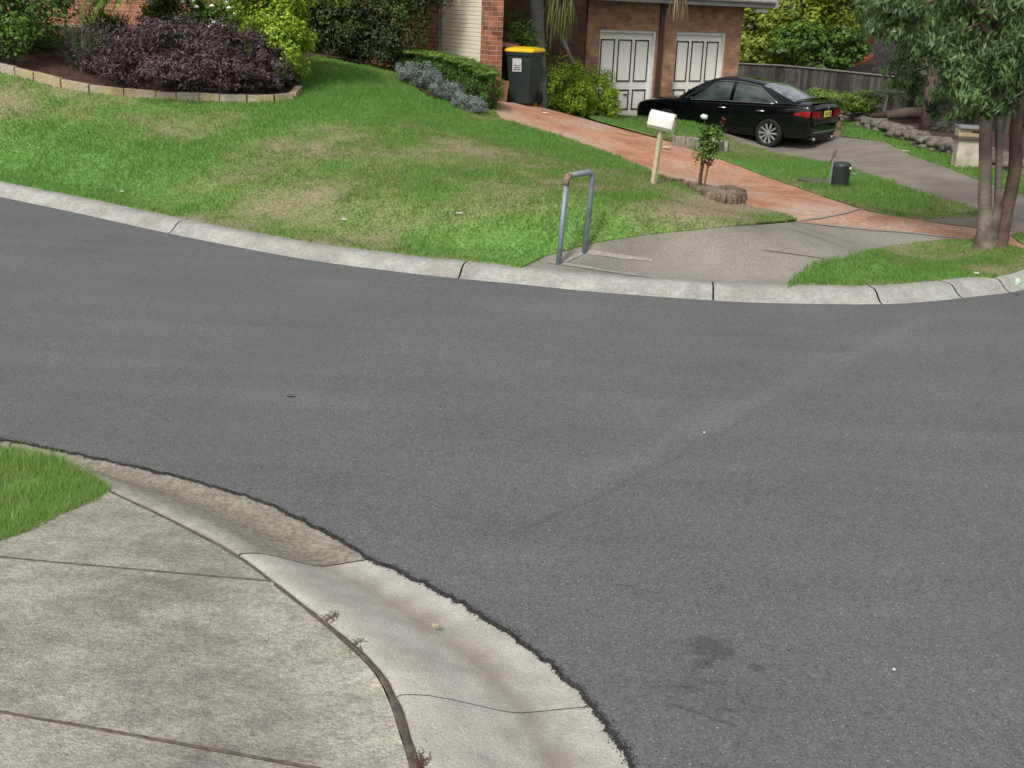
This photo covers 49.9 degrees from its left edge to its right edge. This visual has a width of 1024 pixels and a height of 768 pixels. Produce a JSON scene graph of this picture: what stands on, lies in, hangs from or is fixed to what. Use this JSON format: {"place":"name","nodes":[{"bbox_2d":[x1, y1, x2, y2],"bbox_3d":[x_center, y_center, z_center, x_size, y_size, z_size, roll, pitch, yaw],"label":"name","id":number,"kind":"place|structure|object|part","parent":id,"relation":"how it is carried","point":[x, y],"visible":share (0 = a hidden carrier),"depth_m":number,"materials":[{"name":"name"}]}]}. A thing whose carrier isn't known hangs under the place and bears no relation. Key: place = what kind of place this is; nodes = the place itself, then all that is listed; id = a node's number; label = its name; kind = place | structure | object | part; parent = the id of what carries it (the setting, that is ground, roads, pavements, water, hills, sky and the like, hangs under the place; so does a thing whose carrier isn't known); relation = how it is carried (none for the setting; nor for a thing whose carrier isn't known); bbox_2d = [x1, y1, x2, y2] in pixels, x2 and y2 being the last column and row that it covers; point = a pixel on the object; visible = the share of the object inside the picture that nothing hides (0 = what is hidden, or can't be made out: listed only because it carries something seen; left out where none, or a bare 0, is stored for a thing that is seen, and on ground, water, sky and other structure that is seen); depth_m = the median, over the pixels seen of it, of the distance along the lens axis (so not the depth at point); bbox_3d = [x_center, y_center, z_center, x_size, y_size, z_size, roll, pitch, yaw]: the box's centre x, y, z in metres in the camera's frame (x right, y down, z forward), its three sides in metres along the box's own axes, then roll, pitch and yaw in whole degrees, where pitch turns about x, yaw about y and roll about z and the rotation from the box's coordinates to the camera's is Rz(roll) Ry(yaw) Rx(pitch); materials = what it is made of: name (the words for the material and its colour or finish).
{"place":"outdoors","nodes":[
{"label":"outdoors","id":0,"kind":"place"},
{"bbox_2d":[0,442,110,539],"bbox_3d":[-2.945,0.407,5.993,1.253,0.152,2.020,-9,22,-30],"label":"grass","id":1,"kind":"structure","parent":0,"point":[20,459],"depth_m":5.81,"materials":[{"name":"green plant"}]},
{"bbox_2d":[0,491,265,579],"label":"footpath","id":2,"kind":"structure","parent":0,"point":[109,529],"depth_m":5.29,"materials":[{"name":"concrete"}]},
{"bbox_2d":[0,556,273,581],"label":"joint dirt","id":3,"kind":"structure","parent":2,"relation":"on","point":[137,569],"depth_m":5.05,"materials":[{"name":"soil"}]},
{"bbox_2d":[109,490,270,580],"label":"joint dirt","id":4,"kind":"structure","parent":2,"relation":"on","point":[223,547],"depth_m":5.41,"materials":[{"name":"brown soil"}]},
{"bbox_2d":[0,713,300,767],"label":"footpath","id":5,"kind":"structure","parent":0,"point":[28,743],"depth_m":3.84,"materials":[{"name":"concrete"}]},
{"bbox_2d":[0,558,408,767],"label":"footpath","id":6,"kind":"structure","parent":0,"point":[263,669],"depth_m":4.33,"materials":[{"name":"concrete"}]},
{"bbox_2d":[0,710,320,767],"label":"joint dirt","id":7,"kind":"structure","parent":6,"relation":"on","point":[170,741],"depth_m":3.90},
{"bbox_2d":[274,582,418,767],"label":"joint dirt","id":8,"kind":"structure","parent":6,"relation":"on","point":[401,722],"depth_m":4.20,"materials":[{"name":"soil"}]},
{"bbox_2d":[320,609,338,629],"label":"dry weed","id":9,"kind":"object","parent":8,"relation":"on","point":[330,616],"visible":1,"depth_m":4.72,"materials":[{"name":"brown plant"}]},
{"bbox_2d":[347,637,367,657],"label":"dry weed","id":10,"kind":"object","parent":8,"relation":"on","point":[360,649],"visible":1,"depth_m":4.51,"materials":[{"name":"brown plant"}]},
{"bbox_2d":[411,738,430,767],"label":"dry weed","id":11,"kind":"object","parent":8,"relation":"on","point":[420,763],"visible":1,"depth_m":3.85,"materials":[{"name":"brown plant"}]},
{"bbox_2d":[9,508,406,756],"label":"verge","id":12,"kind":"structure","parent":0,"point":[385,693],"depth_m":4.27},
{"bbox_2d":[0,26,497,107],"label":"garden soil","id":13,"kind":"structure","parent":0,"point":[46,61],"depth_m":17.02,"materials":[{"name":"brown soil"}]},
{"bbox_2d":[0,0,81,59],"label":"green shrub","id":14,"kind":"object","parent":13,"relation":"on","point":[27,25],"visible":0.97,"depth_m":16.57,"materials":[{"name":"green plant"}]},
{"bbox_2d":[41,16,111,71],"bbox_3d":[-6.580,-5.246,16.906,1.435,0.854,1.471,2,19,0],"label":"strappy plant","id":15,"kind":"object","parent":13,"relation":"on","point":[74,44],"visible":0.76,"depth_m":16.87,"materials":[{"name":"green plant"}]},
{"bbox_2d":[74,6,140,35],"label":"strappy plant","id":16,"kind":"object","parent":13,"relation":"on","point":[103,15],"visible":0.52,"depth_m":18.62,"materials":[{"name":"green plant"}]},
{"bbox_2d":[80,0,206,22],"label":"palm","id":17,"kind":"object","parent":13,"relation":"on","point":[101,4],"visible":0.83,"depth_m":17.87,"materials":[{"name":"green plant"}]},
{"bbox_2d":[60,9,300,93],"bbox_3d":[-5.205,-5.141,17.012,3.796,1.225,2.123,2,19,0],"label":"purple shrub","id":18,"kind":"object","parent":13,"relation":"on","point":[175,67],"visible":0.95,"depth_m":16.66,"materials":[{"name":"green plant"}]},
{"bbox_2d":[135,0,226,49],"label":"flowering bush","id":19,"kind":"object","parent":13,"relation":"on","point":[172,6],"visible":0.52,"depth_m":18.29,"materials":[{"name":"green plant"}]},
{"bbox_2d":[172,0,246,53],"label":"flowering bush","id":20,"kind":"object","parent":13,"relation":"on","point":[220,10],"visible":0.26,"depth_m":18.29,"materials":[{"name":"green plant"}]},
{"bbox_2d":[185,3,244,56],"bbox_3d":[-4.761,-6.003,18.582,1.647,0.939,1.427,2,19,0],"label":"strappy plant","id":21,"kind":"object","parent":13,"relation":"on","point":[224,20],"visible":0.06,"depth_m":18.21,"materials":[{"name":"green plant"}]},
{"bbox_2d":[220,0,319,88],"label":"lime shrub","id":22,"kind":"object","parent":13,"relation":"on","point":[289,29],"visible":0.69,"depth_m":16.92,"materials":[{"name":"green plant"}]},
{"bbox_2d":[237,0,348,76],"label":"palm","id":23,"kind":"object","parent":13,"relation":"on","point":[322,2],"visible":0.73,"depth_m":17.37,"materials":[{"name":"green plant"}]},
{"bbox_2d":[258,0,452,69],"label":"dark tall shrub","id":24,"kind":"object","parent":13,"relation":"on","point":[358,34],"visible":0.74,"depth_m":20.52,"materials":[{"name":"green plant"}]},
{"bbox_2d":[395,60,446,89],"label":"silver shrub","id":25,"kind":"object","parent":13,"relation":"on","point":[410,70],"visible":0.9,"depth_m":19.33,"materials":[{"name":"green plant"}]},
{"bbox_2d":[428,79,466,101],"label":"silver shrub","id":26,"kind":"object","parent":13,"relation":"on","point":[457,91],"visible":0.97,"depth_m":19.07,"materials":[{"name":"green plant"}]},
{"bbox_2d":[389,46,506,109],"bbox_3d":[-1.288,-5.638,20.311,0.977,1.022,3.371,-14,25,-40],"label":"clipped hedge","id":27,"kind":"object","parent":13,"relation":"on","point":[463,70],"visible":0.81,"depth_m":19.70,"materials":[{"name":"green plant"}]},
{"bbox_2d":[0,441,628,767],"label":"gutter","id":28,"kind":"object","parent":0,"point":[460,653],"visible":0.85,"depth_m":4.68,"materials":[{"name":"concrete"}]},
{"bbox_2d":[10,446,582,712],"bbox_3d":[-13.533,-1.260,10.347,43.814,0.001,7.110,15,23,33],"label":"gutter bed","id":29,"kind":"object","parent":28,"relation":"on","point":[413,694],"depth_m":4.47,"materials":[{"name":"grey concrete"}]},
{"bbox_2d":[0,55,796,267],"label":"lawn","id":30,"kind":"structure","parent":0,"point":[265,204],"depth_m":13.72,"materials":[{"name":"green plant"}]},
{"bbox_2d":[0,62,301,101],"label":"stone edging","id":31,"kind":"object","parent":30,"relation":"on","point":[41,77],"visible":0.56,"depth_m":16.61,"materials":[{"name":"stone"}]},
{"bbox_2d":[451,94,488,112],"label":"silver shrub","id":32,"kind":"object","parent":30,"relation":"on","point":[465,100],"visible":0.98,"depth_m":18.73,"materials":[{"name":"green plant"}]},
{"bbox_2d":[647,109,676,183],"bbox_3d":[1.953,-3.076,14.572,0.364,1.084,0.244,8,20,15],"label":"mailbox","id":33,"kind":"object","parent":30,"relation":"on","point":[661,122],"visible":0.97,"depth_m":14.38,"materials":[{"name":"white metal"}]},
{"bbox_2d":[671,115,676,131],"bbox_3d":[2.119,-3.409,14.409,0.046,0.235,0.240,8,19,15],"label":"door","id":34,"kind":"structure","parent":33,"relation":"in","point":[675,117],"depth_m":14.33,"materials":[{"name":"beige paint"}]},
{"bbox_2d":[661,178,746,204],"bbox_3d":[2.768,-2.588,14.855,0.939,0.228,1.373,-9,22,-31],"label":"stone bed edging","id":35,"kind":"object","parent":30,"relation":"on","point":[737,195],"visible":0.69,"depth_m":14.48,"materials":[{"name":"brown stone"}]},
{"bbox_2d":[695,182,730,194],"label":"bed soil","id":36,"kind":"structure","parent":30,"relation":"on","point":[716,189],"depth_m":14.92,"materials":[{"name":"brown soil"}]},
{"bbox_2d":[691,114,726,185],"bbox_3d":[2.665,-3.096,14.940,0.442,1.106,0.390,2,19,0],"label":"rose bush","id":37,"kind":"object","parent":36,"relation":"on","point":[709,148],"visible":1,"depth_m":14.84,"materials":[{"name":"green plant"}]},
{"bbox_2d":[0,197,1023,767],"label":"road","id":38,"kind":"structure","parent":0,"point":[802,547],"depth_m":6.76,"materials":[{"name":"grey asphalt"}]},
{"bbox_2d":[0,439,639,767],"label":"asphalt edge","id":39,"kind":"object","parent":38,"relation":"on","point":[466,605],"visible":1,"depth_m":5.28,"materials":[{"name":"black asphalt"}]},
{"bbox_2d":[169,227,1008,303],"bbox_3d":[0.211,-5.567,22.424,68.979,1.275,26.209,-2,19,-11],"label":"kerb bed","id":40,"kind":"object","parent":38,"relation":"on","point":[712,294],"visible":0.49,"depth_m":11.26,"materials":[{"name":"grey concrete"}]},
{"bbox_2d":[0,181,1023,303],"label":"kerb","id":41,"kind":"structure","parent":40,"relation":"on","point":[938,290],"depth_m":11.14,"materials":[{"name":"concrete"}]},
{"bbox_2d":[1015,278,1022,284],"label":"plastic litter","id":42,"kind":"object","parent":41,"relation":"on","point":[1018,281],"visible":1,"depth_m":11.09,"materials":[{"name":"white plastic"}]},
{"bbox_2d":[52,23,1009,290],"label":"ground","id":43,"kind":"structure","parent":0,"point":[838,131],"depth_m":21.72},
{"bbox_2d":[0,0,586,106],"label":"brick house","id":44,"kind":"structure","parent":43,"relation":"on","point":[471,29],"depth_m":22.30,"materials":[{"name":"red brick"}]},
{"bbox_2d":[441,0,481,87],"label":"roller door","id":45,"kind":"structure","parent":44,"relation":"in","point":[461,22],"depth_m":21.51,"materials":[{"name":"beige paint"}]},
{"bbox_2d":[531,50,596,114],"bbox_3d":[1.030,-6.156,22.540,1.481,1.351,1.121,2,19,0],"label":"golden shrub","id":46,"kind":"object","parent":43,"relation":"on","point":[569,99],"visible":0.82,"depth_m":22.42,"materials":[{"name":"green plant"}]},
{"bbox_2d":[389,0,778,115],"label":"brick garage","id":47,"kind":"structure","parent":43,"relation":"on","point":[644,49],"depth_m":27.36,"materials":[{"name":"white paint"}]},
{"bbox_2d":[597,29,655,115],"bbox_3d":[2.737,-7.476,27.089,1.746,2.384,0.130,-10,22,-31],"label":"garage door","id":48,"kind":"structure","parent":47,"relation":"in","point":[629,53],"depth_m":27.09,"materials":[{"name":"white paint"}]},
{"bbox_2d":[672,31,725,94],"bbox_3d":[4.711,-7.806,28.289,1.669,2.384,0.130,-10,22,-31],"label":"garage door","id":49,"kind":"structure","parent":47,"relation":"in","point":[698,55],"depth_m":28.15,"materials":[{"name":"white paint"}]},
{"bbox_2d":[569,63,621,120],"bbox_3d":[1.770,-6.100,23.081,1.143,1.225,1.107,2,19,0],"label":"golden shrub","id":50,"kind":"object","parent":43,"relation":"on","point":[604,104],"visible":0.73,"depth_m":22.96,"materials":[{"name":"green plant"}]},
{"bbox_2d":[529,0,688,107],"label":"tall palm","id":51,"kind":"object","parent":43,"relation":"on","point":[559,11],"visible":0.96,"depth_m":21.32,"materials":[{"name":"green plant"}]},
{"bbox_2d":[739,0,872,83],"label":"lime tree","id":52,"kind":"object","parent":43,"relation":"on","point":[753,39],"visible":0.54,"depth_m":36.46,"materials":[{"name":"green plant"}]},
{"bbox_2d":[764,18,873,71],"bbox_3d":[9.784,-10.240,35.429,3.473,2.877,2.780,2,19,0],"label":"dark green tree","id":53,"kind":"object","parent":43,"relation":"on","point":[825,48],"visible":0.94,"depth_m":34.67,"materials":[{"name":"green plant"}]},
{"bbox_2d":[804,86,850,110],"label":"bush","id":54,"kind":"object","parent":43,"relation":"on","point":[820,94],"visible":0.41,"depth_m":26.39,"materials":[{"name":"green plant"}]},
{"bbox_2d":[738,63,1023,138],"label":"paling fence","id":55,"kind":"object","parent":43,"relation":"on","point":[820,77],"visible":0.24,"depth_m":31.94,"materials":[{"name":"grey wood"}]},
{"bbox_2d":[805,24,981,86],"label":"tiled house","id":56,"kind":"structure","parent":43,"relation":"on","point":[876,58],"depth_m":40.60,"materials":[{"name":"tile"}]},
{"bbox_2d":[867,111,1023,157],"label":"raised bed","id":57,"kind":"object","parent":43,"relation":"on","point":[910,122],"visible":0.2,"depth_m":24.95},
{"bbox_2d":[839,90,885,115],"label":"bush","id":58,"kind":"object","parent":57,"relation":"on","point":[857,104],"visible":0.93,"depth_m":27.41,"materials":[{"name":"green plant"}]},
{"bbox_2d":[860,90,918,119],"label":"tree fern","id":59,"kind":"object","parent":57,"relation":"on","point":[890,100],"visible":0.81,"depth_m":27.19,"materials":[{"name":"green plant"}]},
{"bbox_2d":[884,107,946,118],"bbox_3d":[9.767,-6.558,26.634,1.574,0.309,0.280,-1,19,-11],"label":"log","id":60,"kind":"object","parent":57,"relation":"on","point":[909,112],"visible":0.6,"depth_m":26.49,"materials":[{"name":"brown wood"}]},
{"bbox_2d":[899,82,948,119],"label":"dark fence bush","id":61,"kind":"object","parent":57,"relation":"on","point":[911,103],"visible":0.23,"depth_m":27.50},
{"bbox_2d":[930,117,961,132],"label":"grey bush","id":62,"kind":"object","parent":57,"relation":"on","point":[944,124],"visible":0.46,"depth_m":24.50,"materials":[{"name":"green plant"}]},
{"bbox_2d":[919,0,997,129],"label":"tree","id":63,"kind":"object","parent":57,"relation":"on","point":[926,123],"visible":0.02,"depth_m":24.81,"materials":[{"name":"brown plant"}]},
{"bbox_2d":[905,0,1011,83],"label":"background tree","id":64,"kind":"object","parent":43,"relation":"on","point":[973,50],"visible":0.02,"depth_m":33.20,"materials":[{"name":"green plant"}]},
{"bbox_2d":[526,221,957,283],"bbox_3d":[3.007,-1.532,12.060,5.935,0.441,2.017,-11,23,-33],"label":"concrete apron","id":65,"kind":"object","parent":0,"point":[737,254],"visible":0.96,"depth_m":11.48,"materials":[{"name":"grey concrete"}]},
{"bbox_2d":[561,253,582,262],"bbox_3d":[0.611,-1.308,11.392,0.325,0.076,0.052,-14,24,-39],"label":"mortar seam","id":66,"kind":"object","parent":65,"relation":"on","point":[572,257],"visible":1,"depth_m":11.40,"materials":[{"name":"grey concrete"}]},
{"bbox_2d":[556,169,594,264],"bbox_3d":[0.647,-1.671,11.285,0.486,1.030,0.073,-13,24,-39],"label":"hoop rail","id":67,"kind":"object","parent":65,"relation":"on","point":[568,177],"visible":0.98,"depth_m":11.22,"materials":[{"name":"grey metal"}]},
{"bbox_2d":[546,261,663,277],"bbox_3d":[0.929,-1.159,11.120,1.254,0.019,0.088,10,20,23],"label":"mortar seam","id":68,"kind":"object","parent":65,"relation":"on","point":[581,266],"visible":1,"depth_m":11.14,"materials":[{"name":"grey concrete"}]},
{"bbox_2d":[586,250,652,260],"bbox_3d":[1.092,-1.331,11.402,0.749,0.044,0.076,8,20,15],"label":"mortar seam","id":69,"kind":"object","parent":65,"relation":"on","point":[601,253],"visible":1,"depth_m":11.41,"materials":[{"name":"grey concrete"}]},
{"bbox_2d":[764,250,825,258],"bbox_3d":[2.997,-1.348,11.510,0.780,0.088,0.021,1,19,-4],"label":"apron crack","id":70,"kind":"object","parent":65,"relation":"on","point":[792,253],"visible":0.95,"depth_m":11.50,"materials":[{"name":"grey concrete"}]},
{"bbox_2d":[804,222,964,238],"bbox_3d":[4.619,-1.921,13.617,2.157,0.124,0.333,3,19,3],"label":"driveway seam","id":71,"kind":"object","parent":65,"relation":"on","point":[887,230],"visible":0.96,"depth_m":13.70,"materials":[{"name":"grey concrete"}]},
{"bbox_2d":[468,101,1023,246],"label":"red driveway","id":72,"kind":"structure","parent":0,"point":[764,192],"depth_m":17.48,"materials":[{"name":"red concrete"}]},
{"bbox_2d":[498,80,508,101],"bbox_3d":[-0.163,-5.497,20.677,0.208,0.413,0.091,2,19,0],"label":"timber board","id":73,"kind":"object","parent":72,"relation":"on","point":[506,84],"visible":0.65,"depth_m":20.66,"materials":[{"name":"brown wood"}]},
{"bbox_2d":[501,41,524,96],"bbox_3d":[-0.166,-6.153,21.542,0.609,1.055,0.789,12,21,27],"label":"wheelie bin","id":74,"kind":"object","parent":72,"relation":"on","point":[504,72],"visible":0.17,"depth_m":21.15,"materials":[{"name":"plastic"}]},
{"bbox_2d":[504,46,545,103],"bbox_3d":[0.241,-5.900,21.043,0.609,1.055,0.789,9,20,19],"label":"wheelie bin","id":75,"kind":"object","parent":72,"relation":"on","point":[524,64],"visible":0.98,"depth_m":20.79,"materials":[{"name":"plastic"}]},
{"bbox_2d":[503,9,551,93],"bbox_3d":[0.095,-6.389,21.485,1.401,1.788,0.668,2,19,0],"label":"shaded shrub","id":76,"kind":"object","parent":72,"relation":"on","point":[526,39],"visible":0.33,"depth_m":21.25,"materials":[{"name":"green plant"}]},
{"bbox_2d":[802,209,858,219],"bbox_3d":[4.194,-2.190,14.215,0.099,0.033,1.742,19,25,40],"label":"driveway seam","id":77,"kind":"object","parent":72,"relation":"on","point":[831,215],"visible":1,"depth_m":14.09,"materials":[{"name":"grey concrete"}]},
{"bbox_2d":[550,107,977,219],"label":"lawn","id":78,"kind":"structure","parent":0,"point":[948,205],"depth_m":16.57,"materials":[{"name":"green plant"}]},
{"bbox_2d":[671,134,728,151],"bbox_3d":[3.804,-4.466,20.589,0.644,0.654,3.859,10,20,22],"label":"stone bed edging","id":79,"kind":"object","parent":78,"relation":"on","point":[684,142],"visible":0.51,"depth_m":19.02,"materials":[{"name":"grey stone"}]},
{"bbox_2d":[798,177,829,182],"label":"grey slab","id":80,"kind":"structure","parent":78,"relation":"on","point":[813,180],"depth_m":18.07,"materials":[{"name":"grey concrete"}]},
{"bbox_2d":[829,149,839,164],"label":"dry weed","id":81,"kind":"object","parent":78,"relation":"on","point":[833,155],"visible":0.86,"depth_m":20.23,"materials":[{"name":"brown plant"}]},
{"bbox_2d":[829,159,857,186],"bbox_3d":[5.042,-3.151,16.780,0.351,0.531,0.284,17,24,36],"label":"canister letterbox","id":82,"kind":"object","parent":78,"relation":"on","point":[840,173],"visible":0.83,"depth_m":16.69,"materials":[{"name":"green metal"}]},
{"bbox_2d":[745,0,851,21],"label":"sky","id":83,"kind":"structure","parent":0,"point":[788,0],"materials":[{"name":"white"}]},
{"bbox_2d":[722,133,1023,232],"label":"grey driveway","id":84,"kind":"structure","parent":0,"point":[883,159],"depth_m":19.80,"materials":[{"name":"grey concrete"}]},
{"bbox_2d":[637,76,840,146],"bbox_3d":[5.184,-6.420,25.570,4.525,1.438,2.102,16,23,35],"label":"parked car","id":85,"kind":"object","parent":84,"relation":"on","point":[766,112],"visible":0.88,"depth_m":24.57,"materials":[{"name":"paint"}]},
{"bbox_3d":[4.527,-6.684,25.073,1.061,0.440,0.176,16,23,35],"label":"side window","id":86,"kind":"part","parent":85,"relation":"part of","materials":[{"name":"grey glass"}]},
{"bbox_3d":[5.421,-6.455,24.422,1.024,0.380,0.174,16,23,35],"label":"side window","id":87,"kind":"part","parent":85,"relation":"part of","materials":[{"name":"grey glass"}]},
{"bbox_3d":[6.280,-6.547,24.645,0.791,0.338,1.361,16,23,35],"label":"rear window","id":88,"kind":"part","parent":85,"relation":"part of","materials":[{"name":"grey glass"}]},
{"bbox_2d":[788,236,1023,287],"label":"lawn","id":89,"kind":"structure","parent":0,"point":[985,269],"depth_m":11.88,"materials":[{"name":"green plant"}]},
{"bbox_2d":[850,0,1023,249],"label":"street tree","id":90,"kind":"object","parent":89,"relation":"on","point":[994,25],"visible":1,"depth_m":11.92,"materials":[{"name":"green plant"}]},
{"bbox_2d":[841,119,1023,195],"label":"lawn","id":91,"kind":"structure","parent":0,"point":[959,171],"depth_m":21.83,"materials":[{"name":"green plant"}]},
{"bbox_2d":[838,110,1023,174],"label":"rock wall","id":92,"kind":"structure","parent":91,"relation":"on","point":[921,139],"depth_m":23.62,"materials":[{"name":"grey stone"}]},
{"bbox_2d":[951,124,978,167],"bbox_3d":[7.954,-4.098,19.220,0.474,0.811,0.420,5,19,7],"label":"stone letterbox","id":93,"kind":"object","parent":91,"relation":"on","point":[966,147],"visible":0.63,"depth_m":19.08,"materials":[{"name":"stone"}]},
{"bbox_2d":[1011,231,1023,244],"bbox_3d":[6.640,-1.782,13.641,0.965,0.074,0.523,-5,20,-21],"label":"lawn","id":94,"kind":"structure","parent":0,"point":[1017,239],"depth_m":13.61,"materials":[{"name":"green plant"}]}
]}

